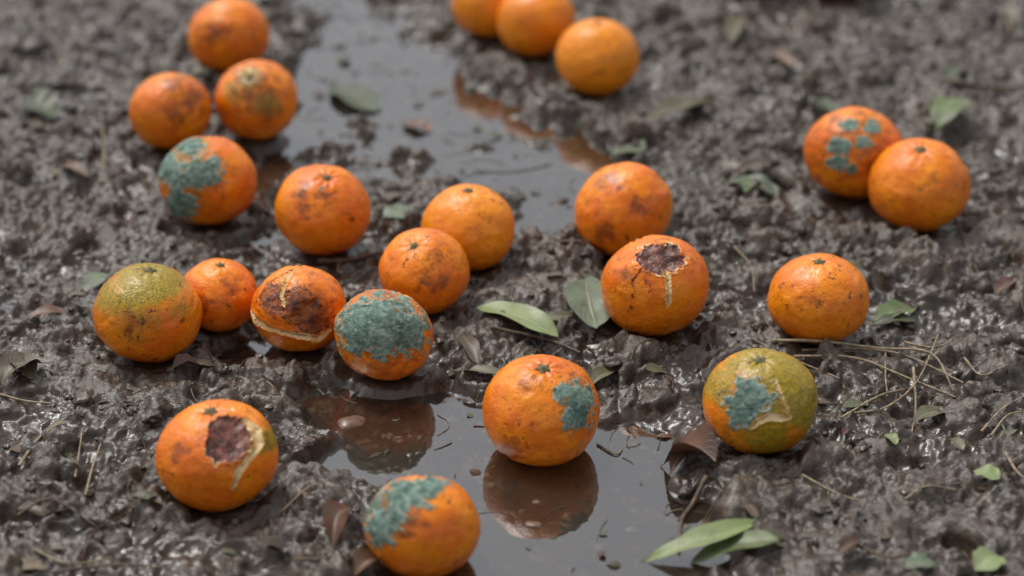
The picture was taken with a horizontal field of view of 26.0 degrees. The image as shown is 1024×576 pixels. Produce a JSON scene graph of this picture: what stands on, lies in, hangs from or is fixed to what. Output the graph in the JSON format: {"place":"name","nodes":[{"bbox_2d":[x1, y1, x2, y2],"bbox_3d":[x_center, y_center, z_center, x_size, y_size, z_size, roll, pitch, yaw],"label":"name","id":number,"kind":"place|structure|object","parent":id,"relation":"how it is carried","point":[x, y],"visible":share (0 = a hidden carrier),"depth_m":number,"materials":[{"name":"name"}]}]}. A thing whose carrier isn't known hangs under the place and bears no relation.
{"place":"outdoors","nodes":[
{"label":"outdoors","id":0,"kind":"place"},
{"bbox_2d":[0,0,1023,575],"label":"muddy ground","id":1,"kind":"structure","parent":0,"point":[590,484],"depth_m":1.64,"materials":[{"name":"soil"}]},
{"bbox_2d":[0,351,41,385],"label":"fallen leaf","id":2,"kind":"object","parent":1,"relation":"on","point":[7,368],"visible":1,"depth_m":1.51,"materials":[{"name":"brown plant"}]},
{"bbox_2d":[9,351,37,378],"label":"fallen leaf","id":3,"kind":"object","parent":1,"relation":"on","point":[28,369],"visible":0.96,"depth_m":1.52,"materials":[{"name":"brown plant"}]},
{"bbox_2d":[17,500,49,516],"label":"fallen leaf","id":4,"kind":"object","parent":1,"relation":"on","point":[42,510],"visible":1,"depth_m":1.37,"materials":[{"name":"brown plant"}]},
{"bbox_2d":[19,95,60,117],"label":"fallen leaf","id":5,"kind":"object","parent":1,"relation":"on","point":[48,106],"visible":1,"depth_m":1.94,"materials":[{"name":"green plant"}]},
{"bbox_2d":[32,87,55,110],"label":"fallen leaf","id":6,"kind":"object","parent":1,"relation":"on","point":[39,94],"visible":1,"depth_m":1.96,"materials":[{"name":"green plant"}]},
{"bbox_2d":[25,303,67,319],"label":"fallen leaf","id":7,"kind":"object","parent":1,"relation":"on","point":[46,308],"visible":1,"depth_m":1.60,"materials":[{"name":"brown plant"}]},
{"bbox_2d":[17,498,94,525],"bbox_3d":[-0.280,0.137,1.366,0.049,0.012,0.013,2,27,4],"label":"twig","id":8,"kind":"object","parent":1,"relation":"on","point":[45,499],"visible":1,"depth_m":1.37,"materials":[{"name":"wood"}]},
{"bbox_2d":[59,161,89,176],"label":"fallen leaf","id":9,"kind":"object","parent":1,"relation":"on","point":[77,166],"visible":1,"depth_m":1.82,"materials":[{"name":"brown plant"}]},
{"bbox_2d":[73,249,84,255],"bbox_3d":[-0.334,-0.027,1.709,0.009,0.004,0.011,20,33,34],"label":"pebble","id":10,"kind":"object","parent":1,"relation":"on","point":[78,252],"visible":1,"depth_m":1.71,"materials":[{"name":"stone"}]},
{"bbox_2d":[82,271,108,293],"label":"fallen leaf","id":11,"kind":"object","parent":1,"relation":"on","point":[91,280],"visible":1,"depth_m":1.64,"materials":[{"name":"green plant"}]},
{"bbox_2d":[51,563,170,574],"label":"twig","id":12,"kind":"object","parent":1,"relation":"on","point":[54,572],"visible":1,"depth_m":1.31,"materials":[{"name":"wood"}]},
{"bbox_2d":[128,490,161,502],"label":"fallen leaf","id":13,"kind":"object","parent":1,"relation":"on","point":[142,493],"visible":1,"depth_m":1.37,"materials":[{"name":"plant"}]},
{"bbox_2d":[92,263,202,362],"bbox_3d":[-0.254,0.017,1.546,0.075,0.069,0.075,-10,28,-32],"label":"bruised orange","id":14,"kind":"object","parent":1,"relation":"on","point":[147,312],"visible":1,"depth_m":1.52,"materials":[{"name":"orange food"}]},
{"bbox_2d":[129,72,211,148],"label":"bruised orange","id":15,"kind":"object","parent":1,"relation":"on","point":[169,110],"visible":0.96,"depth_m":1.85,"materials":[{"name":"orange food"}]},
{"bbox_2d":[170,353,200,370],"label":"fallen leaf","id":16,"kind":"object","parent":1,"relation":"on","point":[179,359],"visible":1,"depth_m":1.53,"materials":[{"name":"brown plant"}]},
{"bbox_2d":[192,62,216,74],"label":"fallen leaf","id":17,"kind":"object","parent":1,"relation":"on","point":[200,67],"visible":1,"depth_m":2.02,"materials":[{"name":"green plant"}]},
{"bbox_2d":[157,135,256,224],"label":"rotten orange","id":18,"kind":"object","parent":1,"relation":"on","point":[208,180],"visible":1,"depth_m":1.72,"materials":[{"name":"orange food"}]},
{"bbox_2d":[155,399,278,511],"bbox_3d":[-0.184,0.103,1.377,0.076,0.066,0.076,-18,32,-24],"label":"rotten orange","id":19,"kind":"object","parent":1,"relation":"on","point":[217,455],"visible":1,"depth_m":1.35,"materials":[{"name":"orange food"}]},
{"bbox_2d":[184,258,257,331],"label":"bruised orange","id":20,"kind":"object","parent":1,"relation":"on","point":[225,289],"visible":0.73,"depth_m":1.56,"materials":[{"name":"orange food"}]},
{"bbox_2d":[188,0,269,73],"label":"rotten orange","id":21,"kind":"object","parent":1,"relation":"on","point":[224,36],"visible":0.89,"depth_m":2.01,"materials":[{"name":"orange food"}]},
{"bbox_2d":[214,59,297,139],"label":"bruised orange","id":22,"kind":"object","parent":1,"relation":"on","point":[256,99],"visible":1,"depth_m":1.88,"materials":[{"name":"orange food"}]},
{"bbox_2d":[264,403,273,408],"bbox_3d":[-0.161,0.078,1.474,0.010,0.003,0.006,-21,33,-35],"label":"pebble","id":23,"kind":"object","parent":1,"relation":"on","point":[269,406],"visible":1,"depth_m":1.47,"materials":[{"name":"stone"}]},
{"bbox_2d":[250,264,346,351],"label":"rotten orange","id":24,"kind":"object","parent":1,"relation":"on","point":[298,307],"visible":0.91,"depth_m":1.53,"materials":[{"name":"orange food"}]},
{"bbox_2d":[293,552,349,561],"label":"twig","id":25,"kind":"object","parent":1,"relation":"on","point":[301,559],"visible":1,"depth_m":1.31,"materials":[{"name":"wood"}]},
{"bbox_2d":[275,164,370,255],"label":"bruised orange","id":26,"kind":"object","parent":1,"relation":"on","point":[322,210],"visible":1,"depth_m":1.68,"materials":[{"name":"orange food"}]},
{"bbox_2d":[322,499,355,547],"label":"fallen leaf","id":27,"kind":"object","parent":1,"relation":"on","point":[335,515],"visible":1,"depth_m":1.34,"materials":[{"name":"brown plant"}]},
{"bbox_2d":[336,260,343,273],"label":"twig","id":28,"kind":"object","parent":1,"relation":"on","point":[338,266],"visible":1,"depth_m":1.68,"materials":[{"name":"brown wood"}]},
{"bbox_2d":[339,469,353,476],"bbox_3d":[-0.109,0.121,1.428,0.018,0.006,0.012,-20,33,-35],"label":"pebble","id":29,"kind":"object","parent":1,"relation":"on","point":[346,471],"visible":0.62,"depth_m":1.43,"materials":[{"name":"stone"}]},
{"bbox_2d":[318,250,384,263],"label":"twig","id":30,"kind":"object","parent":1,"relation":"on","point":[343,260],"visible":0.86,"depth_m":1.69,"materials":[{"name":"wood"}]},
{"bbox_2d":[337,415,366,430],"bbox_3d":[-0.107,0.091,1.488,0.022,0.008,0.017,-12,29,-23],"label":"pebble","id":31,"kind":"object","parent":1,"relation":"on","point":[353,423],"visible":1,"depth_m":1.48,"materials":[{"name":"brown stone"}]},
{"bbox_2d":[350,548,379,575],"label":"fallen leaf","id":32,"kind":"object","parent":1,"relation":"on","point":[363,558],"visible":1,"depth_m":1.31,"materials":[{"name":"brown plant"}]},
{"bbox_2d":[334,289,433,380],"bbox_3d":[-0.087,0.032,1.522,0.068,0.062,0.068,20,-4,-44],"label":"rotten orange","id":33,"kind":"object","parent":1,"relation":"on","point":[384,335],"visible":1,"depth_m":1.50,"materials":[{"name":"food"}]},
{"bbox_2d":[382,204,416,218],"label":"fallen leaf","id":34,"kind":"object","parent":1,"relation":"on","point":[396,210],"visible":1,"depth_m":1.75,"materials":[{"name":"green plant"}]},
{"bbox_2d":[378,228,469,314],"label":"bruised orange","id":35,"kind":"object","parent":1,"relation":"on","point":[427,270],"visible":0.89,"depth_m":1.58,"materials":[{"name":"orange food"}]},
{"bbox_2d":[421,184,514,271],"bbox_3d":[-0.033,-0.046,1.677,0.071,0.065,0.072,-2,29,-3],"label":"orange fruit","id":36,"kind":"object","parent":1,"relation":"on","point":[476,222],"visible":0.74,"depth_m":1.65,"materials":[{"name":"orange food"}]},
{"bbox_2d":[459,334,480,363],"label":"fallen leaf","id":37,"kind":"object","parent":1,"relation":"on","point":[470,344],"visible":1,"depth_m":1.55,"materials":[{"name":"brown plant"}]},
{"bbox_2d":[453,365,499,373],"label":"fallen leaf","id":38,"kind":"object","parent":1,"relation":"on","point":[486,369],"visible":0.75,"depth_m":1.53,"materials":[{"name":"plant"}]},
{"bbox_2d":[451,0,502,37],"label":"orange fruit","id":39,"kind":"object","parent":1,"relation":"on","point":[476,17],"visible":0.6,"depth_m":2.09,"materials":[{"name":"orange food"}]},
{"bbox_2d":[0,0,1023,575],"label":"plant debris","id":40,"kind":"object","parent":1,"relation":"on","point":[276,542],"visible":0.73,"depth_m":1.66,"materials":[{"name":"brown plant"}]},
{"bbox_2d":[0,1,1023,564],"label":"dry grass stalks","id":41,"kind":"object","parent":1,"relation":"on","point":[864,347],"visible":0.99,"depth_m":1.50,"materials":[{"name":"plant"}]},
{"bbox_2d":[470,301,557,336],"bbox_3d":[0.004,0.020,1.584,0.072,0.012,0.027,21,34,36],"label":"fallen leaf","id":42,"kind":"object","parent":1,"relation":"on","point":[531,317],"visible":1,"depth_m":1.58,"materials":[{"name":"green plant"}]},
{"bbox_2d":[523,521,542,529],"bbox_3d":[0.013,0.147,1.376,0.013,0.004,0.008,5,27,9],"label":"pebble","id":43,"kind":"object","parent":1,"relation":"on","point":[534,525],"visible":1,"depth_m":1.37,"materials":[{"name":"brown stone"}]},
{"bbox_2d":[496,0,574,57],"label":"orange fruit","id":44,"kind":"object","parent":1,"relation":"on","point":[532,28],"visible":0.9,"depth_m":2.05,"materials":[{"name":"orange food"}]},
{"bbox_2d":[490,326,580,352],"bbox_3d":[0.017,0.035,1.564,0.067,0.011,0.009,8,28,16],"label":"twig","id":45,"kind":"object","parent":1,"relation":"on","point":[528,335],"visible":1,"depth_m":1.57,"materials":[{"name":"brown wood"}]},
{"bbox_2d":[529,499,541,505],"bbox_3d":[0.015,0.135,1.399,0.009,0.003,0.006,8,28,16],"label":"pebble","id":46,"kind":"object","parent":1,"relation":"on","point":[535,502],"visible":1,"depth_m":1.40,"materials":[{"name":"stone"}]},
{"bbox_2d":[547,311,573,319],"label":"fallen leaf","id":47,"kind":"object","parent":1,"relation":"on","point":[555,315],"visible":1,"depth_m":1.59,"materials":[{"name":"beige plant"}]},
{"bbox_2d":[546,239,601,254],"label":"twig","id":48,"kind":"object","parent":1,"relation":"on","point":[569,241],"visible":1,"depth_m":1.68,"materials":[{"name":"wood"}]},
{"bbox_2d":[565,275,609,328],"bbox_3d":[0.055,0.008,1.599,0.035,0.013,0.070,0,27,0],"label":"fallen leaf","id":49,"kind":"object","parent":1,"relation":"on","point":[585,300],"visible":0.93,"depth_m":1.59,"materials":[{"name":"green plant"}]},
{"bbox_2d":[556,18,639,95],"bbox_3d":[0.077,-0.208,1.998,0.076,0.068,0.075,11,29,21],"label":"orange fruit","id":50,"kind":"object","parent":1,"relation":"on","point":[597,56],"visible":1,"depth_m":1.97,"materials":[{"name":"orange food"}]},
{"bbox_2d":[590,366,615,383],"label":"fallen leaf","id":51,"kind":"object","parent":1,"relation":"on","point":[598,373],"visible":0.85,"depth_m":1.52,"materials":[{"name":"green plant"}]},
{"bbox_2d":[574,162,672,255],"bbox_3d":[0.085,-0.059,1.696,0.077,0.070,0.070,-40,48,1],"label":"bruised orange","id":52,"kind":"object","parent":1,"relation":"on","point":[618,206],"visible":0.83,"depth_m":1.67,"materials":[{"name":"orange food"}]},
{"bbox_2d":[606,139,646,154],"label":"fallen leaf","id":53,"kind":"object","parent":1,"relation":"on","point":[640,148],"visible":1,"depth_m":1.87,"materials":[{"name":"green plant"}]},
{"bbox_2d":[600,235,708,335],"bbox_3d":[0.102,-0.002,1.578,0.078,0.072,0.078,-20,-3,0],"label":"rotten orange","id":54,"kind":"object","parent":1,"relation":"on","point":[654,285],"visible":1,"depth_m":1.55,"materials":[{"name":"orange food"}]},
{"bbox_2d":[669,441,689,474],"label":"fallen leaf","id":55,"kind":"object","parent":1,"relation":"on","point":[675,460],"visible":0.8,"depth_m":1.42,"materials":[{"name":"brown plant"}]},
{"bbox_2d":[647,96,714,118],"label":"fallen leaf","id":56,"kind":"object","parent":1,"relation":"on","point":[667,105],"visible":0.94,"depth_m":1.95,"materials":[{"name":"green plant"}]},
{"bbox_2d":[726,16,745,46],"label":"fallen leaf","id":57,"kind":"object","parent":1,"relation":"on","point":[735,24],"visible":1,"depth_m":2.12,"materials":[{"name":"plant"}]},
{"bbox_2d":[709,161,766,192],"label":"fallen leaf","id":58,"kind":"object","parent":1,"relation":"on","point":[733,164],"visible":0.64,"depth_m":1.83,"materials":[{"name":"plant"}]},
{"bbox_2d":[721,174,778,195],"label":"fallen leaf","id":59,"kind":"object","parent":1,"relation":"on","point":[768,185],"visible":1,"depth_m":1.78,"materials":[{"name":"green plant"}]},
{"bbox_2d":[725,158,775,184],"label":"fallen leaf","id":60,"kind":"object","parent":1,"relation":"on","point":[746,164],"visible":1,"depth_m":1.82,"materials":[{"name":"brown plant"}]},
{"bbox_2d":[742,175,759,192],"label":"fallen leaf","id":61,"kind":"object","parent":1,"relation":"on","point":[746,183],"visible":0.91,"depth_m":1.78,"materials":[{"name":"green plant"}]},
{"bbox_2d":[702,348,817,454],"bbox_3d":[0.160,0.072,1.433,0.074,0.067,0.074,-5,31,1],"label":"rotten orange","id":62,"kind":"object","parent":1,"relation":"on","point":[759,401],"visible":1,"depth_m":1.41,"materials":[{"name":"food"}]},
{"bbox_2d":[764,50,794,67],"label":"fallen leaf","id":63,"kind":"object","parent":1,"relation":"on","point":[787,58],"visible":1,"depth_m":2.06,"materials":[{"name":"plant"}]},
{"bbox_2d":[795,13,831,27],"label":"fallen leaf","id":64,"kind":"object","parent":1,"relation":"on","point":[808,17],"visible":1,"depth_m":2.16,"materials":[{"name":"brown plant"}]},
{"bbox_2d":[767,253,869,344],"bbox_3d":[0.218,0.007,1.574,0.072,0.063,0.072,11,32,23],"label":"orange fruit","id":65,"kind":"object","parent":1,"relation":"on","point":[818,296],"visible":0.99,"depth_m":1.55,"materials":[{"name":"orange food"}]},
{"bbox_2d":[806,97,835,111],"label":"fallen leaf","id":66,"kind":"object","parent":1,"relation":"on","point":[826,103],"visible":0.95,"depth_m":1.96,"materials":[{"name":"green plant"}]},
{"bbox_2d":[836,536,862,555],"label":"fallen leaf","id":67,"kind":"object","parent":1,"relation":"on","point":[846,542],"visible":1,"depth_m":1.32,"materials":[{"name":"brown plant"}]},
{"bbox_2d":[803,106,902,198],"bbox_3d":[0.276,-0.110,1.786,0.082,0.074,0.082,11,-3,1],"label":"rotten orange","id":68,"kind":"object","parent":1,"relation":"on","point":[844,148],"visible":0.87,"depth_m":1.76,"materials":[{"name":"orange food"}]},
{"bbox_2d":[845,259,863,269],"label":"fallen leaf","id":69,"kind":"object","parent":1,"relation":"on","point":[856,264],"visible":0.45,"depth_m":1.67,"materials":[{"name":"green plant"}]},
{"bbox_2d":[867,247,875,254],"bbox_3d":[0.276,-0.028,1.709,0.008,0.004,0.010,-15,30,-28],"label":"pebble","id":70,"kind":"object","parent":1,"relation":"on","point":[873,251],"visible":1,"depth_m":1.71,"materials":[{"name":"stone"}]},
{"bbox_2d":[854,543,913,558],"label":"twig","id":71,"kind":"object","parent":1,"relation":"on","point":[860,546],"visible":1,"depth_m":1.32,"materials":[{"name":"brown wood"}]},
{"bbox_2d":[884,433,898,443],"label":"fallen leaf","id":72,"kind":"object","parent":1,"relation":"on","point":[893,438],"visible":1,"depth_m":1.43,"materials":[{"name":"green plant"}]},
{"bbox_2d":[870,312,915,325],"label":"fallen leaf","id":73,"kind":"object","parent":1,"relation":"on","point":[888,318],"visible":1,"depth_m":1.60,"materials":[{"name":"green plant"}]},
{"bbox_2d":[872,299,916,322],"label":"fallen leaf","id":74,"kind":"object","parent":1,"relation":"on","point":[890,306],"visible":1,"depth_m":1.61,"materials":[{"name":"green plant"}]},
{"bbox_2d":[897,236,924,247],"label":"fallen leaf","id":75,"kind":"object","parent":1,"relation":"on","point":[901,244],"visible":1,"depth_m":1.67,"materials":[{"name":"plant"}]},
{"bbox_2d":[868,138,970,232],"bbox_3d":[0.320,-0.081,1.740,0.079,0.070,0.079,-26,41,-24],"label":"orange fruit","id":76,"kind":"object","parent":1,"relation":"on","point":[920,185],"visible":0.99,"depth_m":1.71,"materials":[{"name":"orange food"}]},
{"bbox_2d":[904,552,934,568],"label":"fallen leaf","id":77,"kind":"object","parent":1,"relation":"on","point":[916,560],"visible":1,"depth_m":1.31,"materials":[{"name":"green plant"}]},
{"bbox_2d":[911,405,941,423],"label":"fallen leaf","id":78,"kind":"object","parent":1,"relation":"on","point":[923,411],"visible":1,"depth_m":1.48,"materials":[{"name":"plant"}]},
{"bbox_2d":[930,95,969,131],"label":"fallen leaf","id":79,"kind":"object","parent":1,"relation":"on","point":[944,111],"visible":1,"depth_m":1.89,"materials":[{"name":"green plant"}]},
{"bbox_2d":[942,66,966,82],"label":"fallen leaf","id":80,"kind":"object","parent":1,"relation":"on","point":[949,72],"visible":1,"depth_m":2.02,"materials":[{"name":"green plant"}]},
{"bbox_2d":[949,437,964,450],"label":"fallen leaf","id":81,"kind":"object","parent":1,"relation":"on","point":[958,442],"visible":1,"depth_m":1.44,"materials":[{"name":"green plant"}]},
{"bbox_2d":[955,217,978,272],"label":"twig","id":82,"kind":"object","parent":1,"relation":"on","point":[961,234],"visible":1,"depth_m":1.72,"materials":[{"name":"brown wood"}]},
{"bbox_2d":[947,78,1023,88],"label":"twig","id":83,"kind":"object","parent":1,"relation":"on","point":[966,83],"visible":1,"depth_m":1.99,"materials":[{"name":"wood"}]},
{"bbox_2d":[974,464,999,479],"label":"fallen leaf","id":84,"kind":"object","parent":1,"relation":"on","point":[989,471],"visible":1,"depth_m":1.40,"materials":[{"name":"green plant"}]},
{"bbox_2d":[972,546,1005,572],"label":"fallen leaf","id":85,"kind":"object","parent":1,"relation":"on","point":[985,559],"visible":1,"depth_m":1.31,"materials":[{"name":"green plant"}]},
{"bbox_2d":[980,178,1023,181],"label":"twig","id":86,"kind":"object","parent":1,"relation":"on","point":[993,180],"visible":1,"depth_m":1.82,"materials":[{"name":"wood"}]},
{"bbox_2d":[990,6,1018,23],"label":"fallen leaf","id":87,"kind":"object","parent":1,"relation":"on","point":[1011,12],"visible":1,"depth_m":2.16,"materials":[{"name":"brown plant"}]},
{"bbox_2d":[995,276,1015,294],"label":"fallen leaf","id":88,"kind":"object","parent":1,"relation":"on","point":[1002,283],"visible":1,"depth_m":1.63,"materials":[{"name":"brown plant"}]},
{"label":"puddle water","id":89,"kind":"object","parent":1,"relation":"on","visible":0},
{"bbox_2d":[329,82,380,111],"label":"fallen leaf","id":90,"kind":"object","parent":89,"relation":"on","point":[361,96],"visible":1,"depth_m":2.00,"materials":[{"name":"green plant"}]},
{"bbox_2d":[401,118,431,131],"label":"fallen leaf","id":91,"kind":"object","parent":89,"relation":"on","point":[424,124],"visible":1,"depth_m":1.95,"materials":[{"name":"brown plant"}]},
{"bbox_2d":[363,474,480,575],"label":"rotten orange","id":92,"kind":"object","parent":89,"relation":"on","point":[423,525],"visible":1,"depth_m":1.30,"materials":[{"name":"orange food"}]},
{"bbox_2d":[482,354,599,466],"bbox_3d":[0.019,0.079,1.444,0.077,0.072,0.078,20,39,24],"label":"rotten orange","id":93,"kind":"object","parent":89,"relation":"on","point":[541,410],"visible":1,"depth_m":1.42,"materials":[{"name":"orange food"}]},
{"bbox_2d":[661,423,716,465],"bbox_3d":[0.115,0.106,1.420,0.029,0.032,0.033,-9,28,-18],"label":"fallen leaf","id":94,"kind":"object","parent":89,"relation":"on","point":[701,440],"visible":1,"depth_m":1.42,"materials":[{"name":"brown plant"}]},
{"bbox_2d":[678,475,708,536],"bbox_3d":[0.109,0.138,1.376,0.009,0.015,0.072,8,28,16],"label":"twig","id":95,"kind":"object","parent":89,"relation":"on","point":[703,482],"visible":1,"depth_m":1.39,"materials":[{"name":"brown wood"}]},
{"bbox_2d":[638,518,756,563],"bbox_3d":[0.116,0.155,1.341,0.080,0.017,0.019,-10,28,-19],"label":"fallen leaf","id":96,"kind":"object","parent":89,"relation":"on","point":[708,533],"visible":1,"depth_m":1.34,"materials":[{"name":"green plant"}]},
{"bbox_2d":[682,529,780,567],"bbox_3d":[0.132,0.158,1.335,0.059,0.021,0.020,0,27,0],"label":"fallen leaf","id":97,"kind":"object","parent":89,"relation":"on","point":[744,539],"visible":1,"depth_m":1.34,"materials":[{"name":"green plant"}]}
]}

